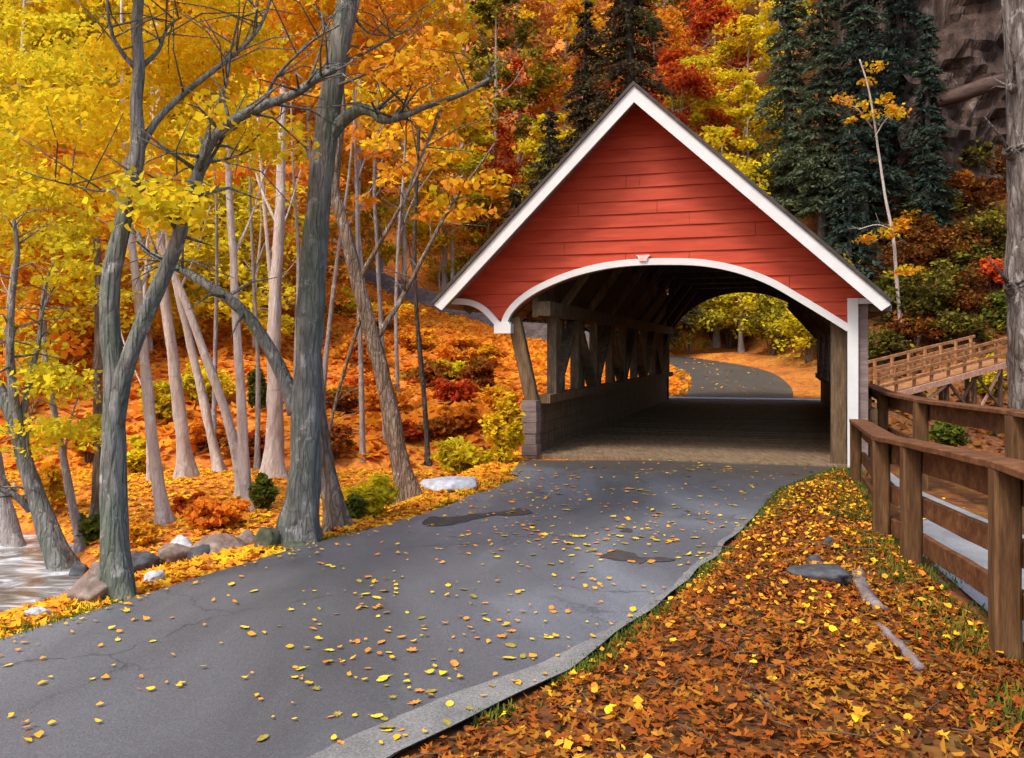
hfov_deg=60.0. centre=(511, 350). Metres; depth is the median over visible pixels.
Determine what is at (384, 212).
autumn tree
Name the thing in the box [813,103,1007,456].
slope leaves
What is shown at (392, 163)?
autumn tree
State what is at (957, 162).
bush
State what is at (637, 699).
golden leaves
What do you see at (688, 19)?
autumn tree
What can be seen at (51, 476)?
bush
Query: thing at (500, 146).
autumn tree
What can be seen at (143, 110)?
young tree
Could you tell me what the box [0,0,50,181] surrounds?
autumn tree
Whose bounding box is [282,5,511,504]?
leaning tree
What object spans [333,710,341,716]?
fallen leaf
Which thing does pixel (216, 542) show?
rock
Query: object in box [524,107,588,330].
conifer tree
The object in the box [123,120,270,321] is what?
young tree
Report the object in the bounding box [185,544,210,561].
rock
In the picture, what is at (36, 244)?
young tree
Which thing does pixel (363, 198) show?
slender tree
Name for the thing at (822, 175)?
conifer tree
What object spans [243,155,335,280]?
young tree
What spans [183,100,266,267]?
young tree
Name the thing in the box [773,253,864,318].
bush
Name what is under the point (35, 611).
rock
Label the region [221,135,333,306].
young tree
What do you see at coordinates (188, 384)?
bush
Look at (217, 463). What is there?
pale tree
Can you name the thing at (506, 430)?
bush
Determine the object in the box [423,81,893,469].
covered bridge
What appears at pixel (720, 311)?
autumn tree
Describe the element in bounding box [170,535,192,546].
rock
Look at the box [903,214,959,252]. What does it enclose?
bush
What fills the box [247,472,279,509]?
bush
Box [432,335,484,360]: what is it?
bush
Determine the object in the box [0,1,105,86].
autumn tree
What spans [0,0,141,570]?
bank tree
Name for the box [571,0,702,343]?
conifer tree
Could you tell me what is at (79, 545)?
slender tree
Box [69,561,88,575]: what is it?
rock
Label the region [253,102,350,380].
slender tree
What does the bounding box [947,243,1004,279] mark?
bush
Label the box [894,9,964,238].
conifer tree
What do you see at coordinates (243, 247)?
young tree
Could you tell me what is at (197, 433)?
bush
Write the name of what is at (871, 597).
tree root
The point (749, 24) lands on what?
autumn tree
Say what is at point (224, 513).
bush
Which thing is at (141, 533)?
bush
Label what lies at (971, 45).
rock cliff
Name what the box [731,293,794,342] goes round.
bush
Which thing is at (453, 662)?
fallen leaf
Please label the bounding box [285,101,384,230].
autumn tree
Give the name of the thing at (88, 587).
rock
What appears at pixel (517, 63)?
autumn tree
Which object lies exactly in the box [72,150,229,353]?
young tree
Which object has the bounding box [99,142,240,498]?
pale tree
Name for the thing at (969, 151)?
bush
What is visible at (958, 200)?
bush
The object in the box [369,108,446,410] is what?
slender tree
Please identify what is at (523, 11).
autumn tree
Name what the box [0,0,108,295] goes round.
autumn tree
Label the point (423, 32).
autumn tree
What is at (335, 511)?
leaning tree
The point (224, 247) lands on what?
young tree
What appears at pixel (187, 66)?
autumn tree
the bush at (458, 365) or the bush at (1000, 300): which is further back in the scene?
the bush at (1000, 300)
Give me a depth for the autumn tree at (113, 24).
44.12 m
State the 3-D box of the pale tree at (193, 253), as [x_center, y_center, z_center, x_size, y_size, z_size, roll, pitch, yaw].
[-6.261,-0.985,15.431,2.185,7.072,1.941,0,0,0]
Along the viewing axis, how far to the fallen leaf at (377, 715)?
3.84 m
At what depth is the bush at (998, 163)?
43.80 m
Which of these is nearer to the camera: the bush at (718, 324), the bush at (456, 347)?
the bush at (456, 347)
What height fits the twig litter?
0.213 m
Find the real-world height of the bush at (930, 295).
2.612 m
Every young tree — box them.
[0,101,96,300]
[0,119,60,325]
[0,127,104,389]
[0,132,149,353]
[10,92,145,305]
[18,148,194,344]
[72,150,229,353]
[79,131,173,289]
[82,90,218,262]
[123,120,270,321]
[129,119,214,291]
[146,113,244,263]
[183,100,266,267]
[184,148,307,347]
[185,160,289,310]
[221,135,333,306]
[242,162,353,328]
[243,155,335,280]
[289,180,367,283]
[417,192,470,290]
[455,196,506,269]
[485,200,512,239]
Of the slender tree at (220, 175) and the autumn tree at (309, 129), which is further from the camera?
the autumn tree at (309, 129)
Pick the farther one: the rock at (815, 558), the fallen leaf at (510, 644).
the rock at (815, 558)
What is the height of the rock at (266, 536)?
0.249 m
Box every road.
[0,460,833,757]
[293,253,588,346]
[670,355,792,397]
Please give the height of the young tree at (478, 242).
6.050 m
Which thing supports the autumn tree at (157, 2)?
on the ground at (798, 376)
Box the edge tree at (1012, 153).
[984,0,1023,409]
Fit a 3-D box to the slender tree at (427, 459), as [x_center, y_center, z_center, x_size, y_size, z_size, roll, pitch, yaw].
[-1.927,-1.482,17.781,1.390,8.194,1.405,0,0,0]
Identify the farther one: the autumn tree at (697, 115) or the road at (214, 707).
the autumn tree at (697, 115)
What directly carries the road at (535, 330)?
on the ground at (798, 376)
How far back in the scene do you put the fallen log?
41.21 m
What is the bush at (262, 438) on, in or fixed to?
on the ground at (798, 376)
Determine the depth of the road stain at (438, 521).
8.43 m
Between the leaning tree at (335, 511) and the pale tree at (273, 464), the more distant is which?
the pale tree at (273, 464)
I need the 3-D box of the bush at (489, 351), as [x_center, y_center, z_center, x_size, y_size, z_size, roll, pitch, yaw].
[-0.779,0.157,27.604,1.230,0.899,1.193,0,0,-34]
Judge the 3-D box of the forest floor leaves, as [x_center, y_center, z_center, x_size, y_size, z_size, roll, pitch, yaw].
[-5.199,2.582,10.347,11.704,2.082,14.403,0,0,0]
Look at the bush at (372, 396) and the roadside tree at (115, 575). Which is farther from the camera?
the bush at (372, 396)
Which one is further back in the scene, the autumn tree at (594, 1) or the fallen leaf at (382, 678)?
the autumn tree at (594, 1)
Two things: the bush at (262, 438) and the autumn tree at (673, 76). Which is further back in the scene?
the autumn tree at (673, 76)
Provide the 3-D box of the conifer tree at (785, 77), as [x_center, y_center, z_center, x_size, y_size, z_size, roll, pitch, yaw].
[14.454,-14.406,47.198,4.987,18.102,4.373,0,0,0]
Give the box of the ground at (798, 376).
[0,0,1023,757]
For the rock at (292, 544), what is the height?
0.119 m
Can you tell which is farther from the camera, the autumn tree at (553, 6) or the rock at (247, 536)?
the autumn tree at (553, 6)
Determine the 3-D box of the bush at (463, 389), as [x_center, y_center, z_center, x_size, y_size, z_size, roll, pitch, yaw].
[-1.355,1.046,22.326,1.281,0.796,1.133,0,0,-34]
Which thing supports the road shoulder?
on the road at (214, 707)
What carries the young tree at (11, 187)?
on the ground at (798, 376)
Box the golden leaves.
[460,469,1018,757]
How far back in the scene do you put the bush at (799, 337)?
38.32 m
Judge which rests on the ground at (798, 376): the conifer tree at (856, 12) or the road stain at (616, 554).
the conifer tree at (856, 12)
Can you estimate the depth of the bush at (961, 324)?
35.51 m
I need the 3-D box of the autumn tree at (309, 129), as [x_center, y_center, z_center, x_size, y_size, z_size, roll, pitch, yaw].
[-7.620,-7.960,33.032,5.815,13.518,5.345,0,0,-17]
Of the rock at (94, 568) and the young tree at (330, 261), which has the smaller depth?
the rock at (94, 568)
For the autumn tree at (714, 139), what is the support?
on the ground at (798, 376)
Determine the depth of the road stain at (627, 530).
7.82 m
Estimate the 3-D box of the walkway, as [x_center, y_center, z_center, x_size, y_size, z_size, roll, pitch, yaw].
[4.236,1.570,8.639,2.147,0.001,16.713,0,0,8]
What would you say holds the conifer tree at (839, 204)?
on the ground at (798, 376)
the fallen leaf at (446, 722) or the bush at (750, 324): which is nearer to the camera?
the fallen leaf at (446, 722)
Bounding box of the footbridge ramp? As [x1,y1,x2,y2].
[868,335,1006,436]
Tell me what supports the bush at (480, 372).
on the ground at (798, 376)
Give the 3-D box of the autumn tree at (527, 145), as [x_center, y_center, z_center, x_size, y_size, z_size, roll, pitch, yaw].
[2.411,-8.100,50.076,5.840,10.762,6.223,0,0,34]
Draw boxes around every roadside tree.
[0,0,362,600]
[95,0,521,548]
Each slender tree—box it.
[0,275,92,553]
[0,347,31,547]
[88,238,102,517]
[181,50,223,459]
[194,147,291,470]
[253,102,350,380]
[301,42,407,461]
[323,88,397,393]
[344,22,401,438]
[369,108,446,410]
[385,74,448,466]
[829,59,925,349]
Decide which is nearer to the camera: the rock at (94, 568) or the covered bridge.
the rock at (94, 568)
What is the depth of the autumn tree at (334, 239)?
51.01 m
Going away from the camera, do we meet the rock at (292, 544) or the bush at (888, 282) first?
the rock at (292, 544)
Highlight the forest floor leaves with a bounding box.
[0,451,530,637]
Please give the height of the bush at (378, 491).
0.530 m
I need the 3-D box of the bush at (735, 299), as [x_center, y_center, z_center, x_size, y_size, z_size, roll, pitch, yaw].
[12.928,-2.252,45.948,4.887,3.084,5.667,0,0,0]
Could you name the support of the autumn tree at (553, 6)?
on the ground at (798, 376)
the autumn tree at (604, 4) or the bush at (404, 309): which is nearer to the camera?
the bush at (404, 309)
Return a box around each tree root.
[851,568,888,611]
[875,622,924,671]
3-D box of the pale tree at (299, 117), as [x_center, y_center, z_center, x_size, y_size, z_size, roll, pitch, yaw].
[-4.529,-2.123,16.113,1.639,9.332,2.200,0,0,15]
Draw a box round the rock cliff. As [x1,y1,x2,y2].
[828,0,1006,197]
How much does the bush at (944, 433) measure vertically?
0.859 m
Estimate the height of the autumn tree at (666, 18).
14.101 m
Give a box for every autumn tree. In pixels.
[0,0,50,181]
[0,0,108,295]
[0,0,131,207]
[0,0,211,112]
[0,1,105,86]
[29,0,132,95]
[70,0,214,201]
[101,20,233,251]
[128,0,290,290]
[189,0,317,256]
[204,29,297,245]
[229,0,380,196]
[268,43,397,244]
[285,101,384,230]
[286,19,375,252]
[295,0,434,281]
[332,118,433,272]
[352,33,456,280]
[356,0,455,255]
[362,0,434,87]
[385,82,505,289]
[410,83,496,280]
[420,0,512,178]
[442,0,565,225]
[456,120,529,236]
[466,0,569,187]
[483,58,558,200]
[484,0,569,126]
[499,113,575,221]
[505,142,555,200]
[510,0,597,132]
[518,0,617,122]
[522,0,622,138]
[560,0,637,83]
[564,0,662,120]
[615,5,713,124]
[617,0,689,73]
[643,0,704,48]
[645,0,731,109]
[647,0,765,141]
[648,61,745,164]
[657,55,742,159]
[682,13,800,168]
[699,124,772,347]
[701,182,784,352]
[703,80,800,193]
[721,0,816,112]
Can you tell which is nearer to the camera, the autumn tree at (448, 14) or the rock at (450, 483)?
the rock at (450, 483)
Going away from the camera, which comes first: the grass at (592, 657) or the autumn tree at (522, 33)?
the grass at (592, 657)
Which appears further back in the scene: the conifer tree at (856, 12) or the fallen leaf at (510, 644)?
the conifer tree at (856, 12)
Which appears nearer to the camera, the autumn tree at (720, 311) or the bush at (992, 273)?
the bush at (992, 273)
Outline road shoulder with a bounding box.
[308,508,759,757]
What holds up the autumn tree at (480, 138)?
on the ground at (798, 376)
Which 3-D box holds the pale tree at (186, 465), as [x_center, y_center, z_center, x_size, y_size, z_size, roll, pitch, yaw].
[-6.378,-1.579,16.273,1.891,8.300,2.103,0,0,0]
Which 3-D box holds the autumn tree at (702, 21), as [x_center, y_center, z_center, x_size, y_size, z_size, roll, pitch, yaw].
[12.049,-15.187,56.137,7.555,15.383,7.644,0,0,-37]
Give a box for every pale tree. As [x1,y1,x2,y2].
[78,0,190,525]
[91,87,213,480]
[99,23,208,478]
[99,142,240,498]
[121,23,227,471]
[164,19,297,511]
[213,2,312,455]
[250,2,323,478]
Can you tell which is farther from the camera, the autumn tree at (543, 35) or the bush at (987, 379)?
the autumn tree at (543, 35)
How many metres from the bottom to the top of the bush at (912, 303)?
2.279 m
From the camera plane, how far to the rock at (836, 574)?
5.55 m
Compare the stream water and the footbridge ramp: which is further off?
the footbridge ramp
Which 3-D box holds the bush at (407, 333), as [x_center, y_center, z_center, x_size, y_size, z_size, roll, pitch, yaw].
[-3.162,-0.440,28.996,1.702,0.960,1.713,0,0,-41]
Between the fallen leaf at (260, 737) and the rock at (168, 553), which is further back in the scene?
the rock at (168, 553)
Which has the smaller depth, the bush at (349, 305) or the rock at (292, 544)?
the rock at (292, 544)
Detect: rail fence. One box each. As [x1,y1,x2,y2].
[849,419,1023,661]
[868,384,1023,532]
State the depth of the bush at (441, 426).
18.99 m
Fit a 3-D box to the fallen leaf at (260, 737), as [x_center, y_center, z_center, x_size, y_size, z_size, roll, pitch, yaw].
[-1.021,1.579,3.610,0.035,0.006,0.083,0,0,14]
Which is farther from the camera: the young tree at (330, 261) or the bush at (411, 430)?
the young tree at (330, 261)
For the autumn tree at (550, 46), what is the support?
on the ground at (798, 376)
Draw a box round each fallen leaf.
[256,734,268,741]
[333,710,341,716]
[368,713,382,716]
[376,675,389,680]
[378,725,399,727]
[423,689,436,692]
[443,719,450,726]
[446,700,453,705]
[450,659,458,667]
[503,642,515,646]
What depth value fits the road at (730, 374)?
34.17 m
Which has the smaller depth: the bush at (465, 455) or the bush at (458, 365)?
the bush at (465, 455)
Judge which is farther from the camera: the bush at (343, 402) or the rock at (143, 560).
the bush at (343, 402)
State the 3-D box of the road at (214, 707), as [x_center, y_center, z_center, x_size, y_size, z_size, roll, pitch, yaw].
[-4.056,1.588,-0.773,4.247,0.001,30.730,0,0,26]
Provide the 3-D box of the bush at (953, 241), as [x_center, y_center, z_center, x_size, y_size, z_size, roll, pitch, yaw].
[19.950,-4.731,40.187,3.226,2.417,3.070,0,0,0]
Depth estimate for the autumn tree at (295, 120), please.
39.13 m
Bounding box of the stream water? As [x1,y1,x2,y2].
[0,533,82,612]
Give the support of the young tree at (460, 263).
on the ground at (798, 376)
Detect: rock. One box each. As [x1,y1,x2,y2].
[24,606,51,616]
[66,573,107,604]
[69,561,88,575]
[88,562,98,574]
[131,551,160,573]
[143,570,164,582]
[158,543,189,563]
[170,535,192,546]
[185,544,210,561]
[191,533,245,554]
[237,529,254,547]
[254,527,279,551]
[281,541,307,550]
[420,476,477,492]
[786,564,852,584]
[806,555,823,563]
[821,536,835,549]
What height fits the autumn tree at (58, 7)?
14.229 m
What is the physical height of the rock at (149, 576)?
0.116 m
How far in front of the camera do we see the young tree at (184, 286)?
27.77 m
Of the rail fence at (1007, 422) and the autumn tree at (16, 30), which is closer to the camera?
the rail fence at (1007, 422)
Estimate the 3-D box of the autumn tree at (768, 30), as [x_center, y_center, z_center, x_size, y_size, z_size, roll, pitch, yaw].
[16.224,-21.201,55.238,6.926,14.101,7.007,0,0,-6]
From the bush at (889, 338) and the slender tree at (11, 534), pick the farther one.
the bush at (889, 338)
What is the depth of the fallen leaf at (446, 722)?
3.77 m
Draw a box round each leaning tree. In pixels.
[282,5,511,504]
[320,352,354,531]
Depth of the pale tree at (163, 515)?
11.24 m
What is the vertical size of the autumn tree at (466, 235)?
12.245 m
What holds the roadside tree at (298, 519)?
on the ground at (798, 376)
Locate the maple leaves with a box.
[403,467,1023,757]
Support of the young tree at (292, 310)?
on the ground at (798, 376)
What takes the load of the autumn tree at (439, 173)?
on the ground at (798, 376)
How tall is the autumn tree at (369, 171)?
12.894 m
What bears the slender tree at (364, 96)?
on the ground at (798, 376)
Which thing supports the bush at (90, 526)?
on the ground at (798, 376)
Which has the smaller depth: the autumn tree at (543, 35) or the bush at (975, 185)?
the bush at (975, 185)
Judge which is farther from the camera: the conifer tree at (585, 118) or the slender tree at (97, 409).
the conifer tree at (585, 118)
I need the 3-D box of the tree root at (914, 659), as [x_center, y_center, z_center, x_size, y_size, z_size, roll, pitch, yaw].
[1.951,1.494,4.471,0.060,0.089,0.542,0,0,4]
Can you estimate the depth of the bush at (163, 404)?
19.12 m
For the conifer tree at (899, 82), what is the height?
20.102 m
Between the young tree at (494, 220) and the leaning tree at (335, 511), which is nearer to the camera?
the leaning tree at (335, 511)
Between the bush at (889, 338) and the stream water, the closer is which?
the stream water
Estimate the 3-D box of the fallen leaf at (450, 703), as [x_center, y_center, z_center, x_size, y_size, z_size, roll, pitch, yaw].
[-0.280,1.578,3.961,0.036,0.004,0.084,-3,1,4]
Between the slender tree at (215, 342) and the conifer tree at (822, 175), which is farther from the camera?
the conifer tree at (822, 175)
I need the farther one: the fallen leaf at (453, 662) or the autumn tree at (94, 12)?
the autumn tree at (94, 12)
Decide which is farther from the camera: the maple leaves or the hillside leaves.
the hillside leaves
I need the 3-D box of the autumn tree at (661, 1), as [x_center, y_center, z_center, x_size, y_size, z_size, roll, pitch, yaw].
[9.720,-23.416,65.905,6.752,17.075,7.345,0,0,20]
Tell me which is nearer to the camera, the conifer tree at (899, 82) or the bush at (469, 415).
the bush at (469, 415)
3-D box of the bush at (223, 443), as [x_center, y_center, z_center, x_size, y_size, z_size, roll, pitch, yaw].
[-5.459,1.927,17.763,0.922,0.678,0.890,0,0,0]
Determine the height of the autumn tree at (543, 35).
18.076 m
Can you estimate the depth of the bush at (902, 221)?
41.51 m
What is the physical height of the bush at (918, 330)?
1.889 m
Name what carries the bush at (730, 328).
on the ground at (798, 376)
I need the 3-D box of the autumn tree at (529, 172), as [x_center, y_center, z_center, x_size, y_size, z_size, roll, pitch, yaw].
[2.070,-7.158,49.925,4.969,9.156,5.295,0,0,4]
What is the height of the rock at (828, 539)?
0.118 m
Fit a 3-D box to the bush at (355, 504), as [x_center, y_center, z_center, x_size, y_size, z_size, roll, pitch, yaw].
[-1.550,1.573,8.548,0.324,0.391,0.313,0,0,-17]
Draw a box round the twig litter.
[414,474,981,757]
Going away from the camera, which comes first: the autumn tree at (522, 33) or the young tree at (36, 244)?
the young tree at (36, 244)
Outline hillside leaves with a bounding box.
[0,204,692,472]
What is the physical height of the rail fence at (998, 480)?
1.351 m
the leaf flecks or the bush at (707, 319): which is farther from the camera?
the bush at (707, 319)
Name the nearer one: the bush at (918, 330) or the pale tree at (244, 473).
the pale tree at (244, 473)
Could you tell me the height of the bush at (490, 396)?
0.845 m
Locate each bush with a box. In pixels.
[25,460,66,509]
[67,429,93,464]
[69,513,99,542]
[127,434,145,472]
[129,520,161,547]
[137,380,185,421]
[170,491,210,516]
[176,493,252,528]
[181,360,235,403]
[187,418,226,450]
[218,432,254,456]
[245,366,266,408]
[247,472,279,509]
[248,429,265,458]
[325,285,356,314]
[325,385,358,412]
[328,423,356,460]
[333,332,392,364]
[342,474,400,520]
[344,372,393,396]
[345,493,366,519]
[353,301,426,329]
[364,380,420,409]
[380,419,423,440]
[385,324,440,349]
[399,356,454,385]
[415,415,466,437]
[430,377,480,401]
[430,435,493,473]
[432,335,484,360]
[437,404,482,428]
[438,359,466,379]
[456,356,496,388]
[469,342,509,363]
[477,391,525,462]
[478,382,522,410]
[670,299,724,354]
[688,293,760,348]
[689,296,747,339]
[729,293,774,336]
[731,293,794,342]
[732,294,798,355]
[761,309,816,362]
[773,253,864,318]
[803,320,871,349]
[868,324,919,365]
[873,267,919,303]
[874,278,932,328]
[877,310,945,353]
[878,237,944,283]
[883,208,936,246]
[897,181,969,224]
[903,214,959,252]
[905,258,977,317]
[908,154,964,181]
[920,221,992,270]
[928,308,994,347]
[929,421,969,446]
[936,169,973,200]
[942,267,1004,317]
[946,172,1006,215]
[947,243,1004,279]
[951,201,1006,253]
[958,136,999,168]
[967,256,1003,293]
[970,352,1006,395]
[976,289,1007,331]
[986,141,1006,190]
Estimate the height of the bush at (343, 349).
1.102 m
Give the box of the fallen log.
[934,73,1004,106]
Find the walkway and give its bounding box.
[891,473,1023,641]
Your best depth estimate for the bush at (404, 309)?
31.93 m
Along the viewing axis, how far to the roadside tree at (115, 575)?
5.88 m
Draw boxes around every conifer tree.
[501,184,540,322]
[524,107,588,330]
[542,0,608,331]
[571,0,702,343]
[747,0,826,214]
[784,0,853,239]
[818,0,914,245]
[822,130,887,281]
[868,0,938,190]
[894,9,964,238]
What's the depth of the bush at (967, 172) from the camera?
43.27 m
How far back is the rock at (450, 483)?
10.31 m
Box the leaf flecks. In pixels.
[0,457,808,742]
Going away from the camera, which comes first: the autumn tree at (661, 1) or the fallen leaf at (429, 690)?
the fallen leaf at (429, 690)
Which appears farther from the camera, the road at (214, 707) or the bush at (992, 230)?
the bush at (992, 230)
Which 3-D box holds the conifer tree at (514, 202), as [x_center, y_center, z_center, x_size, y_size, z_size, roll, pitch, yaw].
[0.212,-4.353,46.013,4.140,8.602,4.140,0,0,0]
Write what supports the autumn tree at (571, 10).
on the ground at (798, 376)
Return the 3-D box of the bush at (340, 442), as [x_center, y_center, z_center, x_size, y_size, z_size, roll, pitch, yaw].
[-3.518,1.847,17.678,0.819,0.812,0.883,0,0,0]
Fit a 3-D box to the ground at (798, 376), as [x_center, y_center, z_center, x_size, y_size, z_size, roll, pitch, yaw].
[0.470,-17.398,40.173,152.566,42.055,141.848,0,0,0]
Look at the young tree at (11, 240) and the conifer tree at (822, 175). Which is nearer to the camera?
the young tree at (11, 240)
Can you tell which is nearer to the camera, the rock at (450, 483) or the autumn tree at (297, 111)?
the rock at (450, 483)
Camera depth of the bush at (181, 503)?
11.71 m
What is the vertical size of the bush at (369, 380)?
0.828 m
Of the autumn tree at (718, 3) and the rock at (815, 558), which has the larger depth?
the autumn tree at (718, 3)
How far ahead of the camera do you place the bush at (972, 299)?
36.86 m
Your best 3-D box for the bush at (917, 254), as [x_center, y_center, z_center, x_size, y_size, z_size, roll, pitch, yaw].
[18.055,-4.016,40.106,2.837,2.232,2.753,0,0,26]
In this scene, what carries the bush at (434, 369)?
on the ground at (798, 376)
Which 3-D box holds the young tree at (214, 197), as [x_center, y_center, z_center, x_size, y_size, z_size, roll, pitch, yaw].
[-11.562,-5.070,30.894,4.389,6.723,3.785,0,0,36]
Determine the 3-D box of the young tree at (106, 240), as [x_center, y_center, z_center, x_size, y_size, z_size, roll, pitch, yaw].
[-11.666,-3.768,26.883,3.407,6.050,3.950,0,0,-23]
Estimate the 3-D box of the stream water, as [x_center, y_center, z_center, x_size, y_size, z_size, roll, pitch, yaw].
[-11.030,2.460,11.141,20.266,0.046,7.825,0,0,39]
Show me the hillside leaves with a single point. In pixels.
(373, 418)
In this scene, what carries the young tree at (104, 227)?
on the ground at (798, 376)
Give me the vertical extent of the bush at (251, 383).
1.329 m
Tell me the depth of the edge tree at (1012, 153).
9.94 m
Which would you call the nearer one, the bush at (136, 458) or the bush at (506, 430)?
the bush at (506, 430)
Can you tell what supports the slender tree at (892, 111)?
on the ground at (798, 376)
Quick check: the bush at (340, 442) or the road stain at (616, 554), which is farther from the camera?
the bush at (340, 442)
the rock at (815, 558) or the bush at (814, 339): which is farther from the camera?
the bush at (814, 339)
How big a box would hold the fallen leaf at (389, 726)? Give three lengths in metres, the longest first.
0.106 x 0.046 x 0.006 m
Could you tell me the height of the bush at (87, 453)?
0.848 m
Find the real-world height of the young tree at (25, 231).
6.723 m
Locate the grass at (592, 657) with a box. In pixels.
[0,467,1023,740]
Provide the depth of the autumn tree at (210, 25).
29.61 m
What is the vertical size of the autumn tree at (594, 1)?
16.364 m
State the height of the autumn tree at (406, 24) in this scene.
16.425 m
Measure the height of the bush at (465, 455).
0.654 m
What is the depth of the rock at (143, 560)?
9.00 m
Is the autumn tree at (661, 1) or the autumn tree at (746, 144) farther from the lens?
the autumn tree at (661, 1)
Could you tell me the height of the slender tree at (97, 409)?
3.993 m
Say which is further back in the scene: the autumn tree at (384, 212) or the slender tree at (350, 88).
the autumn tree at (384, 212)
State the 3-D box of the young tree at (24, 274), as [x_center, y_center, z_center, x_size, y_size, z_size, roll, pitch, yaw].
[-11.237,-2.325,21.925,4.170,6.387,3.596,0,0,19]
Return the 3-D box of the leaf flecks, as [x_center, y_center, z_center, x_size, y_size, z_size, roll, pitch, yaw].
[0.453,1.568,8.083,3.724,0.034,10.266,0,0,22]
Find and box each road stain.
[422,508,533,525]
[599,549,674,562]
[620,528,632,531]

